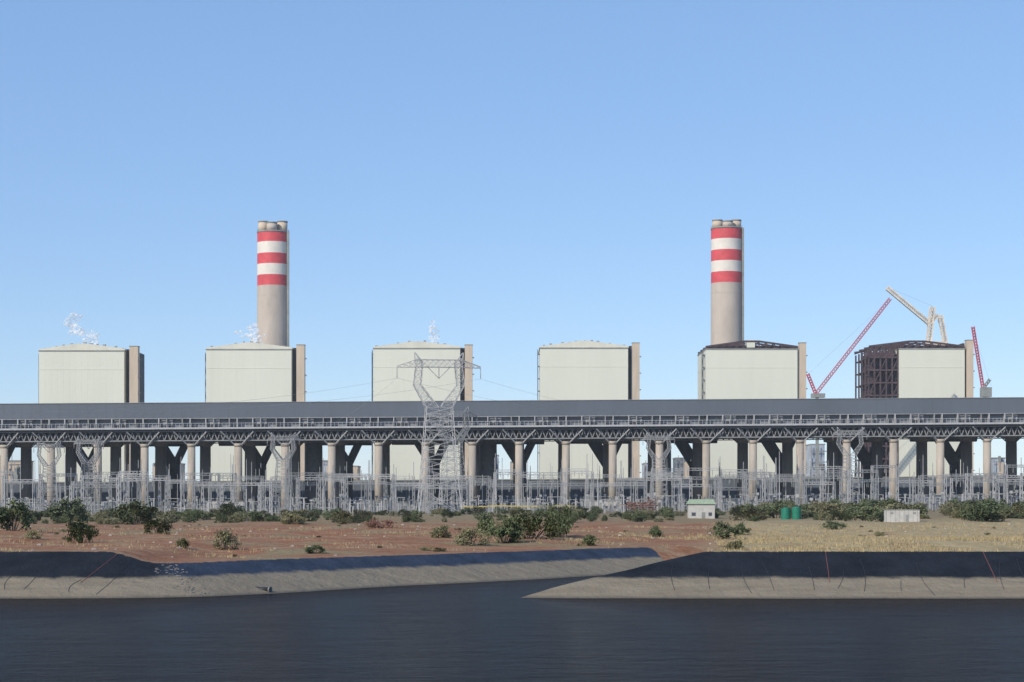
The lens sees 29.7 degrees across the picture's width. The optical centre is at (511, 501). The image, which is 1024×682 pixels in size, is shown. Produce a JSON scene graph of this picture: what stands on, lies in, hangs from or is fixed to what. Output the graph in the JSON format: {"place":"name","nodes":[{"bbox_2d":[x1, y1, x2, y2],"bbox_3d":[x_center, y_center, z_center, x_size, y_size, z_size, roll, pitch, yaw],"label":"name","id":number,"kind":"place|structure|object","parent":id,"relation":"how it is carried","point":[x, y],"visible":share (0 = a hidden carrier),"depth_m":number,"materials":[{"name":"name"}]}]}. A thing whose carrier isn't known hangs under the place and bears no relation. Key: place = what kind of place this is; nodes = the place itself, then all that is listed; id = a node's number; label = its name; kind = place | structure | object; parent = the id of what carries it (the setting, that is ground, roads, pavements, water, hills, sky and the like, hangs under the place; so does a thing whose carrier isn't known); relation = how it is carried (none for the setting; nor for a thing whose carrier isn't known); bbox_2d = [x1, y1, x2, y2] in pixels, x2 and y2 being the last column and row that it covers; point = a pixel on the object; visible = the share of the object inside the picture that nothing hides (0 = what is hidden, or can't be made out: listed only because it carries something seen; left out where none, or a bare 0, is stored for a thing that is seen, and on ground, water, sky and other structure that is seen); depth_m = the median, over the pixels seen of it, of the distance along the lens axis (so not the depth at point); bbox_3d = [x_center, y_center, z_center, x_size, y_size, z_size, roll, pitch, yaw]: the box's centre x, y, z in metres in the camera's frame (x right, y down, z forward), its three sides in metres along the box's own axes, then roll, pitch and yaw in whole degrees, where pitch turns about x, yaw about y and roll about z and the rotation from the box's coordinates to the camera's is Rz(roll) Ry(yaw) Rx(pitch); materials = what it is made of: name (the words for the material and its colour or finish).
{"place":"outdoors","nodes":[
{"label":"outdoors","id":0,"kind":"place"},
{"bbox_2d":[235,330,249,337],"bbox_3d":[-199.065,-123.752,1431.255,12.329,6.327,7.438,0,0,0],"label":"steam plume","id":1,"kind":"object","parent":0,"point":[246,335],"visible":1,"depth_m":1430.39,"materials":[{"name":"white"}]},
{"bbox_2d":[247,324,265,342],"bbox_3d":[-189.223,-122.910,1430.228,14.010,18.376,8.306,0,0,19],"label":"steam plume","id":2,"kind":"object","parent":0,"point":[257,331],"visible":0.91,"depth_m":1428.32,"materials":[{"name":"white"}]},
{"bbox_2d":[428,320,439,342],"bbox_3d":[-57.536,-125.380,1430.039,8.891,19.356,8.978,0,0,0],"label":"steam plume","id":3,"kind":"object","parent":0,"point":[432,326],"visible":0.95,"depth_m":1429.70,"materials":[{"name":"white"}]},
{"bbox_2d":[0,575,1023,681],"bbox_3d":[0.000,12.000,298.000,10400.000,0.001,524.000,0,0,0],"label":"reservoir water","id":4,"kind":"structure","parent":0,"point":[498,631],"depth_m":169.33,"materials":[{"name":"liquid"}]},
{"bbox_2d":[0,509,1023,598],"bbox_3d":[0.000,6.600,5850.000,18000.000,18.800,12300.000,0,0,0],"label":"ground","id":5,"kind":"structure","parent":0,"point":[632,568],"depth_m":266.99,"materials":[{"name":"brown soil"}]},
{"bbox_2d":[0,496,32,530],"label":"shrub","id":6,"kind":"object","parent":5,"relation":"on","point":[6,513],"visible":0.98,"depth_m":423.65,"materials":[{"name":"green plant"}]},
{"bbox_2d":[8,460,33,480],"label":"auxiliary building","id":7,"kind":"structure","parent":5,"relation":"on","point":[14,466],"depth_m":1340.00,"materials":[{"name":"beige concrete"}]},
{"bbox_2d":[24,529,42,538],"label":"shrub","id":8,"kind":"object","parent":5,"relation":"on","point":[29,534],"visible":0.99,"depth_m":345.76,"materials":[{"name":"green plant"}]},
{"bbox_2d":[38,354,38,478],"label":"side stair","id":9,"kind":"object","parent":5,"relation":"on","point":[38,402],"visible":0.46,"depth_m":1405.80,"materials":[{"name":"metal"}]},
{"bbox_2d":[33,440,64,510],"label":"transmission tower","id":10,"kind":"structure","parent":5,"relation":"on","point":[53,447],"depth_m":959.44,"materials":[{"name":"metal"}]},
{"bbox_2d":[45,496,92,520],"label":"shrub","id":11,"kind":"object","parent":5,"relation":"on","point":[77,505],"visible":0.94,"depth_m":627.71,"materials":[{"name":"green plant"}]},
{"bbox_2d":[38,350,126,481],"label":"walls","id":12,"kind":"structure","parent":5,"relation":"on","point":[82,376],"depth_m":1400.00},
{"bbox_2d":[38,342,126,350],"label":"roof","id":13,"kind":"structure","parent":12,"relation":"on","point":[82,346],"depth_m":1400.40,"materials":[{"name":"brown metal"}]},
{"bbox_2d":[63,313,99,344],"bbox_3d":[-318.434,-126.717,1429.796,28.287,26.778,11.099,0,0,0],"label":"steam plume","id":14,"kind":"object","parent":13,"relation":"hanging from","point":[75,324],"visible":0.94,"depth_m":1428.89,"materials":[{"name":"white"}]},
{"bbox_2d":[65,517,100,542],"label":"shrub","id":15,"kind":"object","parent":5,"relation":"on","point":[78,531],"visible":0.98,"depth_m":337.22,"materials":[{"name":"green plant"}]},
{"bbox_2d":[74,436,103,514],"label":"transmission tower","id":16,"kind":"structure","parent":5,"relation":"on","point":[98,442],"depth_m":974.23,"materials":[{"name":"metal"}]},
{"bbox_2d":[126,346,143,479],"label":"lift tower","id":17,"kind":"structure","parent":5,"relation":"on","point":[134,375],"depth_m":1401.00,"materials":[{"name":"beige concrete"}]},
{"bbox_2d":[112,498,158,524],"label":"shrub","id":18,"kind":"object","parent":5,"relation":"on","point":[146,512],"visible":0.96,"depth_m":577.46,"materials":[{"name":"green plant"}]},
{"bbox_2d":[144,516,173,533],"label":"shrub","id":19,"kind":"object","parent":5,"relation":"on","point":[152,523],"visible":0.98,"depth_m":414.88,"materials":[{"name":"green plant"}]},
{"bbox_2d":[153,463,184,479],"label":"auxiliary building","id":20,"kind":"structure","parent":5,"relation":"on","point":[182,468],"depth_m":1346.80,"materials":[{"name":"metal"}]},
{"bbox_2d":[154,562,208,595],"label":"rubble line","id":21,"kind":"object","parent":5,"relation":"on","point":[192,588],"visible":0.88,"depth_m":249.18,"materials":[{"name":"grey stone"}]},
{"bbox_2d":[175,538,189,547],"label":"shrub","id":22,"kind":"object","parent":5,"relation":"on","point":[184,542],"visible":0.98,"depth_m":305.60,"materials":[{"name":"green plant"}]},
{"bbox_2d":[205,353,205,401],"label":"side stair","id":23,"kind":"object","parent":5,"relation":"on","point":[205,377],"visible":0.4,"depth_m":1405.80,"materials":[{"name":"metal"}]},
{"bbox_2d":[210,527,241,549],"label":"shrub","id":24,"kind":"object","parent":5,"relation":"on","point":[226,540],"visible":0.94,"depth_m":311.69,"materials":[{"name":"green plant"}]},
{"bbox_2d":[219,499,245,519],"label":"shrub","id":25,"kind":"object","parent":5,"relation":"on","point":[230,508],"visible":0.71,"depth_m":660.32,"materials":[{"name":"green plant"}]},
{"bbox_2d":[206,349,292,480],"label":"walls","id":26,"kind":"structure","parent":5,"relation":"on","point":[242,375],"depth_m":1400.00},
{"bbox_2d":[206,341,292,348],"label":"roof","id":27,"kind":"structure","parent":26,"relation":"on","point":[250,345],"depth_m":1400.40,"materials":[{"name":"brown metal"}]},
{"bbox_2d":[255,586,271,591],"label":"outfall pipe","id":28,"kind":"object","parent":5,"relation":"on","point":[268,589],"visible":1,"depth_m":252.48,"materials":[{"name":"grey concrete"}]},
{"bbox_2d":[257,220,288,346],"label":"smokestack","id":29,"kind":"object","parent":5,"relation":"on","point":[273,280],"visible":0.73,"depth_m":1489.57,"materials":[{"name":"concrete"}]},
{"bbox_2d":[267,432,299,513],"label":"transmission tower","id":30,"kind":"structure","parent":5,"relation":"on","point":[272,438],"depth_m":984.22,"materials":[{"name":"metal"}]},
{"bbox_2d":[278,511,311,524],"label":"shrub","id":31,"kind":"object","parent":5,"relation":"on","point":[295,518],"visible":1,"depth_m":538.97,"materials":[{"name":"green plant"}]},
{"bbox_2d":[293,344,306,479],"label":"lift tower","id":32,"kind":"structure","parent":5,"relation":"on","point":[299,358],"depth_m":1400.20,"materials":[{"name":"beige concrete"}]},
{"bbox_2d":[303,544,325,553],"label":"shrub","id":33,"kind":"object","parent":5,"relation":"on","point":[311,549],"visible":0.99,"depth_m":295.57,"materials":[{"name":"green plant"}]},
{"bbox_2d":[324,460,327,479],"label":"auxiliary building","id":34,"kind":"structure","parent":5,"relation":"on","point":[326,461],"depth_m":1340.00,"materials":[{"name":"metal"}]},
{"bbox_2d":[328,509,352,523],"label":"shrub","id":35,"kind":"object","parent":5,"relation":"on","point":[345,515],"visible":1,"depth_m":547.05,"materials":[{"name":"green plant"}]},
{"bbox_2d":[353,466,360,479],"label":"auxiliary building","id":36,"kind":"structure","parent":5,"relation":"on","point":[356,470],"depth_m":1339.70,"materials":[{"name":"beige concrete"}]},
{"bbox_2d":[372,350,372,479],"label":"side stair","id":37,"kind":"object","parent":5,"relation":"on","point":[372,400],"visible":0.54,"depth_m":1412.37,"materials":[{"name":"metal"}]},
{"bbox_2d":[364,517,396,527],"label":"russet shrub","id":38,"kind":"object","parent":5,"relation":"on","point":[376,524],"visible":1,"depth_m":467.18,"materials":[{"name":"brown plant"}]},
{"bbox_2d":[373,348,460,479],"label":"walls","id":39,"kind":"structure","parent":5,"relation":"on","point":[386,362],"depth_m":1400.00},
{"bbox_2d":[373,340,460,347],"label":"roof","id":40,"kind":"structure","parent":39,"relation":"on","point":[416,344],"depth_m":1400.40,"materials":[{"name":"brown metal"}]},
{"bbox_2d":[397,352,480,511],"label":"transmission tower","id":41,"kind":"structure","parent":5,"relation":"on","point":[422,366],"depth_m":799.11,"materials":[{"name":"metal"}]},
{"bbox_2d":[22,378,802,445],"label":"power lines","id":42,"kind":"object","parent":41,"relation":"hanging from","point":[374,396],"visible":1,"depth_m":784.42,"materials":[{"name":"grey metal"}]},
{"bbox_2d":[429,524,451,537],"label":"shrub","id":43,"kind":"object","parent":5,"relation":"on","point":[442,531],"visible":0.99,"depth_m":373.61,"materials":[{"name":"green plant"}]},
{"bbox_2d":[429,407,476,507],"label":"transmission tower","id":44,"kind":"structure","parent":5,"relation":"on","point":[466,410],"depth_m":985.00,"materials":[{"name":"metal"}]},
{"bbox_2d":[460,344,473,477],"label":"lift tower","id":45,"kind":"structure","parent":5,"relation":"on","point":[467,390],"depth_m":1400.20,"materials":[{"name":"beige concrete"}]},
{"bbox_2d":[450,525,490,545],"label":"shrub","id":46,"kind":"object","parent":5,"relation":"on","point":[469,533],"visible":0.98,"depth_m":343.31,"materials":[{"name":"green plant"}]},
{"bbox_2d":[474,517,497,534],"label":"shrub","id":47,"kind":"object","parent":5,"relation":"on","point":[481,523],"visible":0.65,"depth_m":400.46,"materials":[{"name":"green plant"}]},
{"bbox_2d":[497,455,498,478],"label":"auxiliary building","id":48,"kind":"structure","parent":5,"relation":"on","point":[498,466],"depth_m":1340.00,"materials":[{"name":"metal"}]},
{"bbox_2d":[483,515,527,542],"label":"shrub","id":49,"kind":"object","parent":5,"relation":"on","point":[506,529],"visible":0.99,"depth_m":352.79,"materials":[{"name":"green plant"}]},
{"bbox_2d":[3,524,1011,556],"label":"scattered rocks","id":50,"kind":"object","parent":5,"relation":"on","point":[94,548],"visible":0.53,"depth_m":393.71,"materials":[{"name":"stone"}]},
{"bbox_2d":[510,461,512,478],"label":"auxiliary building","id":51,"kind":"structure","parent":5,"relation":"on","point":[511,468],"depth_m":1339.85,"materials":[{"name":"beige concrete"}]},
{"bbox_2d":[0,397,1023,511],"bbox_3d":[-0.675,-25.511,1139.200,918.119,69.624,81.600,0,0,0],"label":"air cooled condenser","id":52,"kind":"object","parent":5,"relation":"on","point":[513,428],"visible":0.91,"depth_m":1102.11,"materials":[{"name":"metal"}]},
{"bbox_2d":[0,451,1023,514],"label":"electrical substation","id":53,"kind":"object","parent":5,"relation":"on","point":[932,499],"visible":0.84,"depth_m":967.31,"materials":[{"name":"metal"}]},
{"bbox_2d":[0,521,1023,558],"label":"dry grass","id":54,"kind":"structure","parent":5,"relation":"on","point":[985,538],"depth_m":383.96,"materials":[{"name":"beige plant"}]},
{"bbox_2d":[4,552,1023,593],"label":"liner ballast lines","id":55,"kind":"object","parent":5,"relation":"on","point":[671,575],"visible":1,"depth_m":246.22,"materials":[{"name":"red plastic"}]},
{"bbox_2d":[8,476,1023,511],"bbox_3d":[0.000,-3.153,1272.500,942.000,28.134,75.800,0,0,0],"label":"turbine hall","id":56,"kind":"structure","parent":5,"relation":"on","point":[580,491],"depth_m":1235.00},
{"bbox_2d":[10,497,1023,556],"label":"scrub bushes","id":57,"kind":"object","parent":5,"relation":"on","point":[984,510],"visible":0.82,"depth_m":628.97,"materials":[{"name":"green plant"}]},
{"bbox_2d":[462,505,577,506],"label":"yellow barrier","id":58,"kind":"object","parent":5,"relation":"on","point":[517,506],"visible":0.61,"depth_m":859.77,"materials":[{"name":"paint"}]},
{"bbox_2d":[44,505,1010,514],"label":"perimeter fence","id":59,"kind":"object","parent":5,"relation":"on","point":[647,508],"visible":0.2,"depth_m":884.96,"materials":[{"name":"metal"}]},
{"bbox_2d":[505,510,559,538],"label":"shrub","id":60,"kind":"object","parent":5,"relation":"on","point":[535,523],"visible":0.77,"depth_m":367.09,"materials":[{"name":"green plant"}]},
{"bbox_2d":[537,349,539,471],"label":"side stair","id":61,"kind":"object","parent":5,"relation":"on","point":[537,399],"visible":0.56,"depth_m":1411.10,"materials":[{"name":"metal"}]},
{"bbox_2d":[541,502,573,537],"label":"shrub","id":62,"kind":"object","parent":5,"relation":"on","point":[563,523],"visible":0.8,"depth_m":386.68,"materials":[{"name":"green plant"}]},
{"bbox_2d":[539,347,628,478],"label":"walls","id":63,"kind":"structure","parent":5,"relation":"on","point":[583,373],"depth_m":1400.00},
{"bbox_2d":[538,340,628,352],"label":"roof","id":64,"kind":"structure","parent":63,"relation":"on","point":[590,343],"depth_m":1400.40,"materials":[{"name":"beige metal"}]},
{"bbox_2d":[581,533,595,545],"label":"shrub","id":65,"kind":"object","parent":5,"relation":"on","point":[588,540],"visible":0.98,"depth_m":349.23,"materials":[{"name":"green plant"}]},
{"bbox_2d":[628,342,640,477],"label":"lift tower","id":66,"kind":"structure","parent":5,"relation":"on","point":[634,373],"depth_m":1400.20,"materials":[{"name":"beige concrete"}]},
{"bbox_2d":[620,498,657,512],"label":"russet shrub","id":67,"kind":"object","parent":5,"relation":"on","point":[634,506],"visible":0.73,"depth_m":897.74,"materials":[{"name":"brown plant"}]},
{"bbox_2d":[642,463,647,477],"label":"auxiliary building","id":68,"kind":"structure","parent":5,"relation":"on","point":[643,467],"depth_m":1340.00,"materials":[{"name":"metal"}]},
{"bbox_2d":[648,525,663,536],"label":"shrub","id":69,"kind":"object","parent":5,"relation":"on","point":[655,531],"visible":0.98,"depth_m":403.18,"materials":[{"name":"green plant"}]},
{"bbox_2d":[643,432,674,507],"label":"transmission tower","id":70,"kind":"structure","parent":5,"relation":"on","point":[650,438],"depth_m":983.67,"materials":[{"name":"metal"}]},
{"bbox_2d":[672,457,688,477],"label":"auxiliary building","id":71,"kind":"structure","parent":5,"relation":"on","point":[683,464],"depth_m":1340.00,"materials":[{"name":"metal"}]},
{"bbox_2d":[686,499,715,518],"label":"pump shed","id":72,"kind":"structure","parent":5,"relation":"on","point":[701,508],"depth_m":680.00,"materials":[{"name":"white paint"}]},
{"bbox_2d":[702,354,704,398],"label":"side stair","id":73,"kind":"object","parent":5,"relation":"on","point":[702,375],"visible":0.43,"depth_m":1408.88,"materials":[{"name":"metal"}]},
{"bbox_2d":[707,519,741,538],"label":"shrub","id":74,"kind":"object","parent":5,"relation":"on","point":[719,532],"visible":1,"depth_m":393.20,"materials":[{"name":"green plant"}]},
{"bbox_2d":[711,219,743,344],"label":"smokestack","id":75,"kind":"object","parent":5,"relation":"on","point":[727,281],"visible":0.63,"depth_m":1489.85,"materials":[{"name":"concrete"}]},
{"bbox_2d":[721,539,744,549],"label":"shrub","id":76,"kind":"object","parent":5,"relation":"on","point":[734,544],"visible":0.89,"depth_m":263.63,"materials":[{"name":"green plant"}]},
{"bbox_2d":[735,522,749,534],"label":"shrub","id":77,"kind":"object","parent":5,"relation":"on","point":[742,526],"visible":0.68,"depth_m":419.39,"materials":[{"name":"green plant"}]},
{"bbox_2d":[697,348,797,477],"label":"walls","id":78,"kind":"structure","parent":5,"relation":"on","point":[749,373],"depth_m":1400.00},
{"bbox_2d":[698,340,797,353],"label":"roof","id":79,"kind":"structure","parent":78,"relation":"on","point":[750,344],"depth_m":1400.60,"materials":[{"name":"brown metal"}]},
{"bbox_2d":[781,507,790,519],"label":"water tank","id":80,"kind":"object","parent":5,"relation":"on","point":[785,512],"visible":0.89,"depth_m":638.64,"materials":[{"name":"green paint"}]},
{"bbox_2d":[792,506,800,518],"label":"water tank","id":81,"kind":"object","parent":5,"relation":"on","point":[796,512],"visible":0.9,"depth_m":638.70,"materials":[{"name":"green paint"}]},
{"bbox_2d":[797,342,807,476],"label":"lift tower","id":82,"kind":"structure","parent":5,"relation":"on","point":[801,371],"depth_m":1400.20,"materials":[{"name":"beige concrete"}]},
{"bbox_2d":[805,444,826,476],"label":"auxiliary building","id":83,"kind":"structure","parent":5,"relation":"on","point":[811,452],"depth_m":1340.00,"materials":[{"name":"metal"}]},
{"bbox_2d":[820,520,847,529],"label":"shrub","id":84,"kind":"object","parent":5,"relation":"on","point":[830,524],"visible":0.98,"depth_m":469.42,"materials":[{"name":"green plant"}]},
{"bbox_2d":[806,298,891,476],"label":"crawler crane","id":85,"kind":"object","parent":5,"relation":"on","point":[816,394],"visible":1,"depth_m":1328.90,"materials":[{"name":"metal"}]},
{"bbox_2d":[833,427,866,500],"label":"transmission tower","id":86,"kind":"structure","parent":5,"relation":"on","point":[859,446],"depth_m":983.40,"materials":[{"name":"metal"}]},
{"bbox_2d":[855,346,898,476],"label":"open steel frame","id":87,"kind":"object","parent":5,"relation":"on","point":[878,369],"visible":0.39,"depth_m":1412.00,"materials":[{"name":"grey metal"}]},
{"bbox_2d":[874,531,887,535],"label":"shrub","id":88,"kind":"object","parent":5,"relation":"on","point":[880,533],"visible":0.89,"depth_m":431.88,"materials":[{"name":"green plant"}]},
{"bbox_2d":[893,350,896,438],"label":"side stair","id":89,"kind":"object","parent":5,"relation":"on","point":[895,354],"visible":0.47,"depth_m":1405.80,"materials":[{"name":"metal"}]},
{"bbox_2d":[883,509,919,521],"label":"portable cabin","id":90,"kind":"object","parent":5,"relation":"on","point":[901,515],"visible":0.89,"depth_m":558.00,"materials":[{"name":"white metal"}]},
{"bbox_2d":[885,286,947,345],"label":"crawler crane","id":91,"kind":"object","parent":5,"relation":"on","point":[917,313],"visible":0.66,"depth_m":1460.40,"materials":[{"name":"metal"}]},
{"bbox_2d":[895,348,964,476],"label":"walls","id":92,"kind":"structure","parent":5,"relation":"on","point":[931,372],"depth_m":1400.00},
{"bbox_2d":[854,340,964,354],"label":"roof","id":93,"kind":"structure","parent":92,"relation":"on","point":[900,344],"depth_m":1400.60,"materials":[{"name":"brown metal"}]},
{"bbox_2d":[959,340,974,472],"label":"lift tower","id":94,"kind":"structure","parent":5,"relation":"on","point":[969,371],"depth_m":1400.20,"materials":[{"name":"beige concrete"}]},
{"bbox_2d":[971,326,991,396],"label":"crawler crane","id":95,"kind":"object","parent":5,"relation":"on","point":[985,391],"visible":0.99,"depth_m":1348.95,"materials":[{"name":"metal"}]},
{"bbox_2d":[991,456,1004,474],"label":"auxiliary building","id":96,"kind":"structure","parent":5,"relation":"on","point":[999,461],"depth_m":1339.70,"materials":[{"name":"metal"}]},
{"bbox_2d":[0,0,1023,480],"label":"sky","id":97,"kind":"structure","parent":0,"point":[515,177],"materials":[{"name":"blue"}]}
]}

